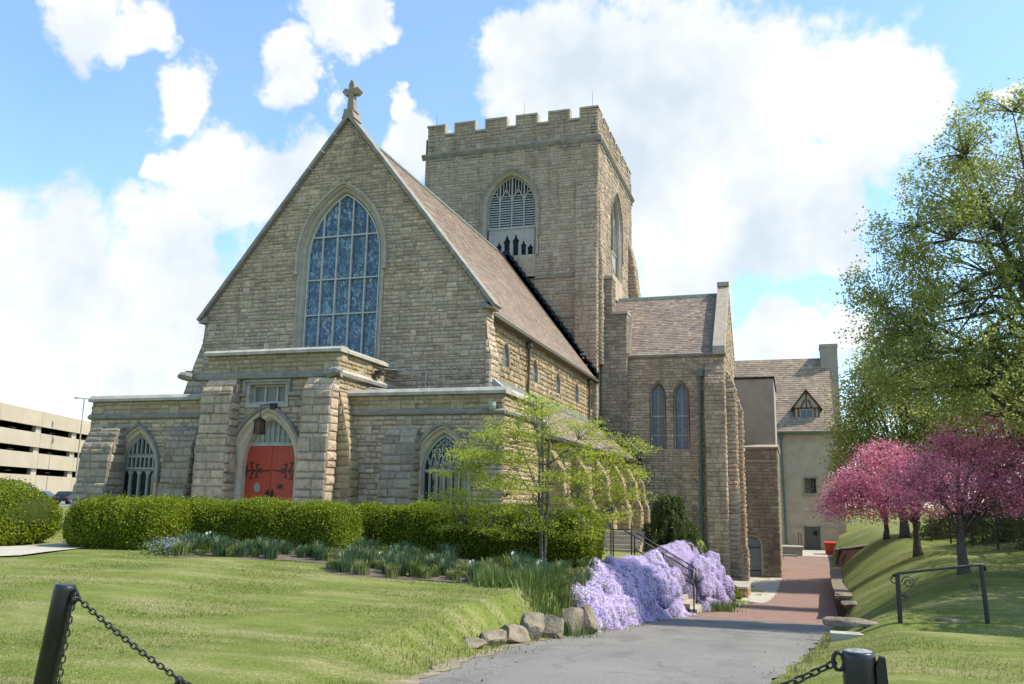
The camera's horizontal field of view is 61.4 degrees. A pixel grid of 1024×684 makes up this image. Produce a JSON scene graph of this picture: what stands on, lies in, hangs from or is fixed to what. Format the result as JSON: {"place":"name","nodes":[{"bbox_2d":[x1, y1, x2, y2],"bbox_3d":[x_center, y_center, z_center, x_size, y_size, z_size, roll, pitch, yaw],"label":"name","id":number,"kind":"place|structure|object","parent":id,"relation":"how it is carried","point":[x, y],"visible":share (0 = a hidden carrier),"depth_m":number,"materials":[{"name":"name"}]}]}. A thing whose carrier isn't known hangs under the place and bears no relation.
{"place":"outdoors","nodes":[
{"label":"outdoors","id":0,"kind":"place"},
{"bbox_2d":[58,502,70,505],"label":"parking lot","id":1,"kind":"structure","parent":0,"point":[62,504],"depth_m":94.43,"materials":[{"name":"concrete"}]},
{"bbox_2d":[0,402,90,501],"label":"parking garage","id":2,"kind":"structure","parent":1,"relation":"on","point":[38,448],"depth_m":121.52,"materials":[{"name":"concrete"}]},
{"bbox_2d":[52,491,72,503],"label":"parked car","id":3,"kind":"object","parent":1,"relation":"on","point":[66,496],"visible":0.55,"depth_m":96.39,"materials":[{"name":"blue paint"}]},
{"bbox_2d":[74,397,88,476],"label":"light pole","id":4,"kind":"object","parent":1,"relation":"on","point":[80,435],"visible":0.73,"depth_m":121.65,"materials":[{"name":"metal"}]},
{"bbox_2d":[0,506,1023,683],"bbox_3d":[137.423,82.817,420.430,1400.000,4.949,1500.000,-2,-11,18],"label":"lawn","id":5,"kind":"structure","parent":0,"point":[876,554],"depth_m":13.50,"materials":[{"name":"plant"}]},
{"bbox_2d":[0,476,67,545],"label":"round bush","id":6,"kind":"object","parent":5,"relation":"on","point":[31,514],"visible":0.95,"depth_m":23.36,"materials":[{"name":"green plant"}]},
{"bbox_2d":[0,543,85,555],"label":"church walk","id":7,"kind":"structure","parent":5,"relation":"on","point":[15,550],"depth_m":21.62,"materials":[{"name":"concrete"}]},
{"bbox_2d":[33,583,79,683],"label":"chain post","id":8,"kind":"object","parent":5,"relation":"on","point":[51,652],"visible":1,"depth_m":6.29,"materials":[{"name":"metal"}]},
{"bbox_2d":[55,596,74,683],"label":"loose chain","id":9,"kind":"object","parent":8,"relation":"hanging from","point":[63,643],"visible":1,"depth_m":6.28,"materials":[{"name":"metal"}]},
{"bbox_2d":[74,595,836,683],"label":"chain","id":10,"kind":"object","parent":8,"relation":"hanging from","point":[794,680],"visible":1,"depth_m":5.99,"materials":[{"name":"metal"}]},
{"bbox_2d":[57,491,196,549],"bbox_3d":[-10.172,4.956,23.198,3.392,1.880,2.798,-2,-11,18],"label":"clipped hedge","id":11,"kind":"object","parent":5,"relation":"on","point":[105,520],"visible":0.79,"depth_m":22.25,"materials":[{"name":"green plant"}]},
{"bbox_2d":[119,546,578,594],"bbox_3d":[-3.868,5.700,22.227,11.900,0.859,7.947,-2,-11,18],"label":"flower bed","id":12,"kind":"object","parent":5,"relation":"on","point":[375,573],"visible":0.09,"depth_m":19.96,"materials":[{"name":"soil"}]},
{"bbox_2d":[126,532,209,557],"bbox_3d":[-8.229,5.067,21.134,2.550,0.749,2.451,-2,-11,18],"label":"bluebell clump","id":13,"kind":"object","parent":12,"relation":"on","point":[164,546],"visible":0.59,"depth_m":20.89,"materials":[{"name":"blue plant"}]},
{"bbox_2d":[169,538,195,555],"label":"daffodil clump","id":14,"kind":"object","parent":12,"relation":"on","point":[180,549],"visible":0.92,"depth_m":20.33,"materials":[{"name":"green plant"}]},
{"bbox_2d":[188,533,211,551],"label":"daffodil clump","id":15,"kind":"object","parent":12,"relation":"on","point":[199,538],"visible":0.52,"depth_m":21.05,"materials":[{"name":"green plant"}]},
{"bbox_2d":[196,531,225,552],"bbox_3d":[-7.391,4.919,21.213,0.707,0.588,0.721,-1,-11,13],"label":"daffodil clump","id":16,"kind":"object","parent":12,"relation":"on","point":[209,539],"visible":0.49,"depth_m":21.05,"materials":[{"name":"green plant"}]},
{"bbox_2d":[208,535,236,556],"bbox_3d":[-6.890,4.843,20.565,0.648,0.541,0.769,1,-11,-2],"label":"daffodil clump","id":17,"kind":"object","parent":12,"relation":"on","point":[220,544],"visible":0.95,"depth_m":20.41,"materials":[{"name":"green plant"}]},
{"bbox_2d":[235,542,250,556],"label":"daffodil clump","id":18,"kind":"object","parent":12,"relation":"on","point":[244,551],"visible":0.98,"depth_m":20.32,"materials":[{"name":"green plant"}]},
{"bbox_2d":[254,534,276,554],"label":"daffodil clump","id":19,"kind":"object","parent":12,"relation":"on","point":[260,545],"visible":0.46,"depth_m":20.85,"materials":[{"name":"green plant"}]},
{"bbox_2d":[174,494,364,550],"bbox_3d":[-6.862,5.011,23.521,6.025,1.860,2.163,-2,-11,18],"label":"clipped hedge","id":20,"kind":"object","parent":12,"relation":"on","point":[333,524],"visible":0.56,"depth_m":22.69,"materials":[{"name":"green plant"}]},
{"bbox_2d":[261,539,284,559],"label":"daffodil clump","id":21,"kind":"object","parent":12,"relation":"on","point":[271,550],"visible":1,"depth_m":20.19,"materials":[{"name":"green plant"}]},
{"bbox_2d":[278,540,295,554],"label":"daffodil clump","id":22,"kind":"object","parent":12,"relation":"on","point":[286,549],"visible":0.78,"depth_m":21.02,"materials":[{"name":"green plant"}]},
{"bbox_2d":[294,545,308,557],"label":"daffodil clump","id":23,"kind":"object","parent":12,"relation":"on","point":[301,553],"visible":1,"depth_m":20.76,"materials":[{"name":"green plant"}]},
{"bbox_2d":[312,543,329,560],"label":"daffodil clump","id":24,"kind":"object","parent":12,"relation":"on","point":[319,553],"visible":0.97,"depth_m":20.46,"materials":[{"name":"green plant"}]},
{"bbox_2d":[335,554,352,572],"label":"daffodil clump","id":25,"kind":"object","parent":12,"relation":"on","point":[344,565],"visible":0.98,"depth_m":18.48,"materials":[{"name":"green plant"}]},
{"bbox_2d":[340,543,371,566],"bbox_3d":[-3.539,4.830,19.518,0.725,0.606,0.861,-2,-11,16],"label":"daffodil clump","id":26,"kind":"object","parent":12,"relation":"on","point":[358,555],"visible":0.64,"depth_m":19.35,"materials":[{"name":"green plant"}]},
{"bbox_2d":[350,558,371,575],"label":"daffodil clump","id":27,"kind":"object","parent":12,"relation":"on","point":[360,568],"visible":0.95,"depth_m":18.28,"materials":[{"name":"green plant"}]},
{"bbox_2d":[353,536,374,550],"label":"daffodil clump","id":28,"kind":"object","parent":12,"relation":"on","point":[362,540],"visible":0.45,"depth_m":21.89,"materials":[{"name":"green plant"}]},
{"bbox_2d":[379,556,399,573],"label":"daffodil clump","id":29,"kind":"object","parent":12,"relation":"on","point":[387,561],"visible":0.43,"depth_m":18.73,"materials":[{"name":"green plant"}]},
{"bbox_2d":[383,561,404,577],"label":"daffodil clump","id":30,"kind":"object","parent":12,"relation":"on","point":[392,572],"visible":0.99,"depth_m":18.19,"materials":[{"name":"green plant"}]},
{"bbox_2d":[390,558,413,575],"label":"daffodil clump","id":31,"kind":"object","parent":12,"relation":"on","point":[403,569],"visible":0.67,"depth_m":18.55,"materials":[{"name":"green plant"}]},
{"bbox_2d":[388,542,421,555],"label":"daffodil clump","id":32,"kind":"object","parent":12,"relation":"on","point":[405,548],"visible":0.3,"depth_m":20.63,"materials":[{"name":"green plant"}]},
{"bbox_2d":[405,556,429,576],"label":"daffodil clump","id":33,"kind":"object","parent":12,"relation":"on","point":[413,570],"visible":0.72,"depth_m":18.52,"materials":[{"name":"green plant"}]},
{"bbox_2d":[418,563,436,578],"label":"daffodil clump","id":34,"kind":"object","parent":12,"relation":"on","point":[426,571],"visible":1,"depth_m":18.32,"materials":[{"name":"green plant"}]},
{"bbox_2d":[428,553,451,568],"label":"daffodil clump","id":35,"kind":"object","parent":12,"relation":"on","point":[436,559],"visible":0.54,"depth_m":19.98,"materials":[{"name":"green plant"}]},
{"bbox_2d":[437,556,458,575],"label":"daffodil clump","id":36,"kind":"object","parent":12,"relation":"on","point":[445,566],"visible":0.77,"depth_m":18.88,"materials":[{"name":"green plant"}]},
{"bbox_2d":[437,542,465,560],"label":"daffodil clump","id":37,"kind":"object","parent":12,"relation":"on","point":[447,549],"visible":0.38,"depth_m":21.76,"materials":[{"name":"green plant"}]},
{"bbox_2d":[448,568,461,580],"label":"daffodil clump","id":38,"kind":"object","parent":12,"relation":"on","point":[455,575],"visible":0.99,"depth_m":18.22,"materials":[{"name":"green plant"}]},
{"bbox_2d":[466,559,486,581],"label":"daffodil clump","id":39,"kind":"object","parent":12,"relation":"on","point":[476,567],"visible":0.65,"depth_m":17.92,"materials":[{"name":"green plant"}]},
{"bbox_2d":[353,497,608,567],"bbox_3d":[-1.085,5.589,25.009,7.834,2.213,2.272,-2,-11,18],"label":"clipped hedge","id":40,"kind":"object","parent":12,"relation":"on","point":[390,523],"visible":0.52,"depth_m":24.23,"materials":[{"name":"green plant"}]},
{"bbox_2d":[510,553,543,572],"bbox_3d":[0.257,5.021,19.330,0.657,0.549,0.780,-5,-12,29],"label":"daffodil clump","id":41,"kind":"object","parent":12,"relation":"on","point":[516,563],"visible":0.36,"depth_m":19.20,"materials":[{"name":"green plant"}]},
{"bbox_2d":[414,391,661,562],"bbox_3d":[0.644,3.688,22.791,6.565,4.891,3.509,-2,-11,18],"label":"tree","id":42,"kind":"object","parent":12,"relation":"on","point":[480,454],"visible":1,"depth_m":22.61,"materials":[{"name":"green plant"}]},
{"bbox_2d":[556,574,578,591],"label":"daffodil clump","id":43,"kind":"object","parent":12,"relation":"on","point":[568,584],"visible":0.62,"depth_m":18.20,"materials":[{"name":"green plant"}]},
{"bbox_2d":[576,557,596,572],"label":"daffodil clump","id":44,"kind":"object","parent":12,"relation":"on","point":[583,563],"visible":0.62,"depth_m":21.19,"materials":[{"name":"green plant"}]},
{"bbox_2d":[71,80,750,580],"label":"church","id":45,"kind":"structure","parent":5,"relation":"on","point":[377,320],"depth_m":35.73,"materials":[{"name":"stone"}]},
{"bbox_2d":[121,423,160,497],"bbox_3d":[-13.873,5.038,31.780,2.370,4.080,0.510,-2,-11,18],"label":"arched window","id":46,"kind":"structure","parent":45,"relation":"in","point":[142,464],"depth_m":31.99,"materials":[{"name":"stone"}]},
{"bbox_2d":[244,446,272,504],"bbox_3d":[-8.790,4.985,29.722,1.012,2.780,0.194,-2,-11,18],"label":"door","id":47,"kind":"structure","parent":45,"relation":"in","point":[259,458],"depth_m":29.82,"materials":[{"name":"red paint"}]},
{"bbox_2d":[252,403,277,433],"bbox_3d":[-8.377,2.599,29.265,0.520,1.080,0.690,-2,-11,18],"label":"lantern","id":48,"kind":"object","parent":45,"relation":"attached to","point":[259,425],"visible":1,"depth_m":29.02,"materials":[{"name":"metal"}]},
{"bbox_2d":[233,403,298,500],"bbox_3d":[-8.365,4.424,29.435,3.100,4.633,0.670,-2,-11,18],"label":"doorway","id":49,"kind":"structure","parent":45,"relation":"in","point":[280,430],"depth_m":29.76,"materials":[{"name":"stone"}]},
{"bbox_2d":[239,379,301,407],"bbox_3d":[-8.151,1.786,29.780,2.740,0.955,0.440,-2,-11,18],"label":"porch window","id":50,"kind":"structure","parent":45,"relation":"in","point":[257,393],"depth_m":29.95,"materials":[{"name":"stone"}]},
{"bbox_2d":[270,446,294,500],"bbox_3d":[-7.812,4.945,29.410,1.012,2.780,0.193,-2,-11,18],"label":"door","id":51,"kind":"structure","parent":45,"relation":"in","point":[283,459],"depth_m":29.52,"materials":[{"name":"red paint"}]},
{"bbox_2d":[292,181,386,359],"bbox_3d":[-6.917,-2.510,34.954,4.190,8.335,0.590,-2,-11,18],"label":"west window","id":52,"kind":"structure","parent":45,"relation":"in","point":[341,254],"depth_m":35.16,"materials":[{"name":"glass"}]},
{"bbox_2d":[418,422,475,505],"bbox_3d":[-2.269,4.601,28.073,2.370,4.013,0.510,-2,-11,18],"label":"arched window","id":53,"kind":"structure","parent":45,"relation":"in","point":[439,437],"depth_m":28.36,"materials":[{"name":"stone"}]},
{"bbox_2d":[502,342,509,367],"bbox_3d":[-0.302,0.502,36.424,0.170,1.032,1.000,-2,-11,18],"label":"clerestory window","id":54,"kind":"structure","parent":45,"relation":"in","point":[506,351],"depth_m":36.73,"materials":[{"name":"glass"}]},
{"bbox_2d":[479,168,540,279],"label":"belfry window","id":55,"kind":"structure","parent":45,"relation":"in","point":[510,205],"depth_m":56.52,"materials":[{"name":"stone"}]},
{"bbox_2d":[532,358,538,382],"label":"clerestory window","id":56,"kind":"structure","parent":45,"relation":"in","point":[535,374],"depth_m":40.83,"materials":[{"name":"glass"}]},
{"bbox_2d":[611,192,623,301],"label":"belfry window","id":57,"kind":"structure","parent":45,"relation":"in","point":[617,231],"depth_m":61.16,"materials":[{"name":"stone"}]},
{"bbox_2d":[650,382,665,448],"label":"lancet window","id":58,"kind":"structure","parent":45,"relation":"in","point":[657,398],"depth_m":52.03,"materials":[{"name":"glass"}]},
{"bbox_2d":[674,382,689,448],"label":"lancet window","id":59,"kind":"structure","parent":45,"relation":"in","point":[681,434],"depth_m":51.60,"materials":[{"name":"glass"}]},
{"bbox_2d":[465,637,486,648],"bbox_3d":[-0.592,4.369,12.400,0.383,0.196,0.567,-6,-13,34],"label":"border rock","id":60,"kind":"object","parent":5,"relation":"on","point":[480,641],"visible":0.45,"depth_m":12.35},
{"bbox_2d":[480,629,506,645],"bbox_3d":[-0.312,4.554,13.154,0.448,0.301,0.652,1,-11,2],"label":"border rock","id":61,"kind":"object","parent":5,"relation":"on","point":[496,636],"visible":0.62,"depth_m":13.02,"materials":[{"name":"stone"}]},
{"bbox_2d":[499,624,530,643],"bbox_3d":[-0.022,4.732,13.870,0.487,0.395,0.672,-6,-13,35],"label":"border rock","id":62,"kind":"object","parent":5,"relation":"on","point":[517,634],"visible":0.5,"depth_m":13.76,"materials":[{"name":"stone"}]},
{"bbox_2d":[383,617,679,683],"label":"soil edge","id":63,"kind":"object","parent":5,"relation":"on","point":[413,679],"visible":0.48,"depth_m":9.93,"materials":[{"name":"soil"}]},
{"bbox_2d":[519,612,544,639],"bbox_3d":[0.357,4.937,14.732,0.414,0.596,0.675,-2,-11,18],"label":"border rock","id":64,"kind":"object","parent":5,"relation":"on","point":[533,623],"visible":0.66,"depth_m":14.56,"materials":[{"name":"stone"}]},
{"bbox_2d":[542,614,563,638],"bbox_3d":[0.713,5.194,15.547,0.457,0.521,0.699,2,-11,-4],"label":"border rock","id":65,"kind":"object","parent":5,"relation":"on","point":[554,625],"visible":0.56,"depth_m":15.34,"materials":[{"name":"stone"}]},
{"bbox_2d":[554,587,579,608],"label":"daffodil clump","id":66,"kind":"object","parent":5,"relation":"on","point":[567,596],"visible":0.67,"depth_m":17.76,"materials":[{"name":"green plant"}]},
{"bbox_2d":[561,607,583,635],"bbox_3d":[1.134,5.388,16.433,0.445,0.648,0.594,-2,-11,18],"label":"border rock","id":67,"kind":"object","parent":5,"relation":"on","point":[573,614],"visible":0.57,"depth_m":16.30,"materials":[{"name":"stone"}]},
{"bbox_2d":[576,604,598,633],"bbox_3d":[1.506,5.569,17.155,0.471,0.654,0.705,-2,-11,18],"label":"border rock","id":68,"kind":"object","parent":5,"relation":"on","point":[588,612],"visible":0.6,"depth_m":16.95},
{"bbox_2d":[455,543,748,637],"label":"grass tufts","id":69,"kind":"object","parent":5,"relation":"on","point":[538,583],"visible":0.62,"depth_m":17.10,"materials":[{"name":"green plant"}]},
{"bbox_2d":[370,591,845,683],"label":"long grass","id":70,"kind":"structure","parent":5,"relation":"on","point":[824,641],"depth_m":12.07,"materials":[{"name":"plant"}]},
{"bbox_2d":[610,512,636,557],"bbox_3d":[3.025,7.108,31.855,3.073,1.660,0.827,-2,-11,18],"label":"landing railing","id":71,"kind":"object","parent":5,"relation":"on","point":[613,529],"visible":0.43,"depth_m":31.20,"materials":[{"name":"metal"}]},
{"bbox_2d":[603,530,645,551],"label":"side steps","id":72,"kind":"structure","parent":5,"relation":"on","point":[622,543],"depth_m":35.15,"materials":[{"name":"concrete"}]},
{"bbox_2d":[571,540,740,631],"bbox_3d":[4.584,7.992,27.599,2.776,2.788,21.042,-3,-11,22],"label":"creeping phlox","id":73,"kind":"object","parent":5,"relation":"on","point":[634,590],"visible":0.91,"depth_m":25.87,"materials":[{"name":"purple plant"}]},
{"bbox_2d":[624,531,694,611],"bbox_3d":[5.074,7.888,29.765,2.400,2.640,0.051,-2,-11,18],"label":"stair railing","id":74,"kind":"object","parent":5,"relation":"on","point":[671,559],"visible":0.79,"depth_m":29.66,"materials":[{"name":"metal"}]},
{"bbox_2d":[636,533,697,603],"bbox_3d":[5.652,8.361,31.518,2.201,2.669,0.051,-2,-11,18],"label":"stair railing","id":75,"kind":"object","parent":5,"relation":"on","point":[672,566],"visible":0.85,"depth_m":31.44,"materials":[{"name":"metal"}]},
{"bbox_2d":[641,492,707,555],"bbox_3d":[6.599,7.818,35.887,3.207,3.071,3.128,-2,-11,18],"label":"weeping evergreen","id":76,"kind":"object","parent":5,"relation":"on","point":[670,523],"visible":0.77,"depth_m":35.55,"materials":[{"name":"green plant"}]},
{"bbox_2d":[681,592,701,613],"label":"stone steps","id":77,"kind":"structure","parent":5,"relation":"on","point":[688,604],"depth_m":29.83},
{"bbox_2d":[733,581,750,597],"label":"stone pier","id":78,"kind":"structure","parent":5,"relation":"on","point":[744,588],"depth_m":42.70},
{"bbox_2d":[782,545,802,556],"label":"stair landing","id":79,"kind":"object","parent":5,"relation":"on","point":[793,550],"visible":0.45,"depth_m":70.11,"materials":[{"name":"concrete"}]},
{"bbox_2d":[831,567,851,616],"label":"retaining wall","id":80,"kind":"structure","parent":5,"relation":"on","point":[838,585],"depth_m":35.09,"materials":[{"name":"stone"}]},
{"bbox_2d":[830,630,862,641],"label":"step slab","id":81,"kind":"structure","parent":5,"relation":"on","point":[839,635],"depth_m":17.55,"materials":[{"name":"concrete"}]},
{"bbox_2d":[822,616,877,627],"bbox_3d":[7.256,5.928,18.215,1.326,0.175,0.361,-2,-11,18],"label":"edge stone","id":82,"kind":"object","parent":5,"relation":"on","point":[844,621],"visible":0.84,"depth_m":18.17,"materials":[{"name":"stone"}]},
{"bbox_2d":[834,544,867,567],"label":"brick wall","id":83,"kind":"structure","parent":5,"relation":"on","point":[843,555],"depth_m":55.08,"materials":[{"name":"brick"}]},
{"bbox_2d":[831,648,887,683],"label":"chain post","id":84,"kind":"object","parent":5,"relation":"on","point":[860,666],"visible":1,"depth_m":4.40,"materials":[{"name":"metal"}]},
{"bbox_2d":[825,461,937,539],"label":"crabapple","id":85,"kind":"object","parent":5,"relation":"on","point":[886,534],"visible":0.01,"depth_m":52.32,"materials":[{"name":"pink plant"}]},
{"bbox_2d":[799,435,973,557],"bbox_3d":[15.455,6.193,34.843,6.437,4.983,5.392,-9,-14,43],"label":"crabapple","id":86,"kind":"object","parent":5,"relation":"on","point":[852,496],"visible":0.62,"depth_m":34.57,"materials":[{"name":"pink plant"}]},
{"bbox_2d":[814,320,1012,537],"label":"background tree","id":87,"kind":"object","parent":5,"relation":"on","point":[864,415],"visible":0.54,"depth_m":49.74,"materials":[{"name":"green plant"}]},
{"bbox_2d":[829,75,1023,438],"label":"tree","id":88,"kind":"object","parent":5,"relation":"on","point":[1008,273],"visible":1,"depth_m":24.47,"materials":[{"name":"green plant"}]},
{"bbox_2d":[890,563,989,623],"bbox_3d":[8.765,5.171,17.647,1.903,1.297,0.121,0,-11,6],"label":"handrail","id":89,"kind":"object","parent":5,"relation":"on","point":[982,568],"visible":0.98,"depth_m":17.67,"materials":[{"name":"metal"}]},
{"bbox_2d":[863,403,1023,574],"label":"crabapple","id":90,"kind":"object","parent":5,"relation":"on","point":[967,521],"visible":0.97,"depth_m":24.57,"materials":[{"name":"pink plant"}]},
{"bbox_2d":[909,500,993,539],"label":"shrub","id":91,"kind":"object","parent":5,"relation":"on","point":[925,531],"visible":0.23,"depth_m":45.96,"materials":[{"name":"green plant"}]},
{"bbox_2d":[935,618,968,622],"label":"edge stone","id":92,"kind":"object","parent":5,"relation":"on","point":[952,620],"visible":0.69,"depth_m":17.66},
{"bbox_2d":[909,324,1023,510],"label":"background tree","id":93,"kind":"object","parent":5,"relation":"on","point":[1017,436],"visible":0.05,"depth_m":52.09,"materials":[{"name":"green plant"}]},
{"bbox_2d":[929,511,1023,549],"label":"fence","id":94,"kind":"object","parent":5,"relation":"on","point":[971,532],"visible":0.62,"depth_m":35.31,"materials":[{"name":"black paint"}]},
{"bbox_2d":[956,471,1022,544],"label":"shrub","id":95,"kind":"object","parent":5,"relation":"on","point":[982,525],"visible":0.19,"depth_m":37.78,"materials":[{"name":"green plant"}]},
{"bbox_2d":[1002,495,1023,549],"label":"shrub","id":96,"kind":"object","parent":5,"relation":"on","point":[1019,526],"visible":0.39,"depth_m":33.12,"materials":[{"name":"green plant"}]},
{"bbox_2d":[0,0,1023,507],"label":"sky","id":97,"kind":"structure","parent":0,"point":[146,146],"materials":[{"name":"blue"}]},
{"bbox_2d":[418,617,833,683],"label":"driveway","id":98,"kind":"structure","parent":0,"point":[695,650],"depth_m":12.47,"materials":[{"name":"asphalt"}]},
{"bbox_2d":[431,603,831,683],"bbox_3d":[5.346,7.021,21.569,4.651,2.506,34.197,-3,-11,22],"label":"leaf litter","id":99,"kind":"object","parent":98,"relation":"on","point":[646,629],"visible":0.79,"depth_m":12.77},
{"bbox_2d":[739,576,781,602],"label":"concrete apron","id":100,"kind":"object","parent":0,"point":[768,587],"visible":0.64,"depth_m":48.98,"materials":[{"name":"concrete"}]},
{"bbox_2d":[734,376,783,577],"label":"annex","id":101,"kind":"object","parent":100,"relation":"on","point":[756,396],"visible":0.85,"depth_m":57.09,"materials":[{"name":"stone"}]},
{"bbox_2d":[747,536,761,576],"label":"arched door","id":102,"kind":"structure","parent":101,"relation":"in","point":[754,545],"depth_m":56.47,"materials":[{"name":"blue paint"}]},
{"bbox_2d":[688,556,837,623],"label":"brick path","id":103,"kind":"structure","parent":0,"point":[804,593],"depth_m":42.20,"materials":[{"name":"brick"}]},
{"bbox_2d":[802,549,832,556],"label":"back yard","id":104,"kind":"structure","parent":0,"point":[820,553],"depth_m":71.92,"materials":[{"name":"concrete"}]},
{"bbox_2d":[735,344,846,549],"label":"parish house","id":105,"kind":"structure","parent":104,"relation":"on","point":[800,405],"depth_m":77.64,"materials":[{"name":"paint"}]},
{"bbox_2d":[802,477,818,494],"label":"house window","id":106,"kind":"structure","parent":105,"relation":"in","point":[810,487],"depth_m":76.69,"materials":[{"name":"glass"}]},
{"bbox_2d":[804,525,820,549],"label":"back door","id":107,"kind":"structure","parent":105,"relation":"in","point":[812,534],"depth_m":75.69,"materials":[{"name":"grey paint"}]},
{"bbox_2d":[824,541,835,553],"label":"bin","id":108,"kind":"object","parent":104,"relation":"on","point":[829,546],"visible":0.93,"depth_m":71.20,"materials":[{"name":"plastic"}]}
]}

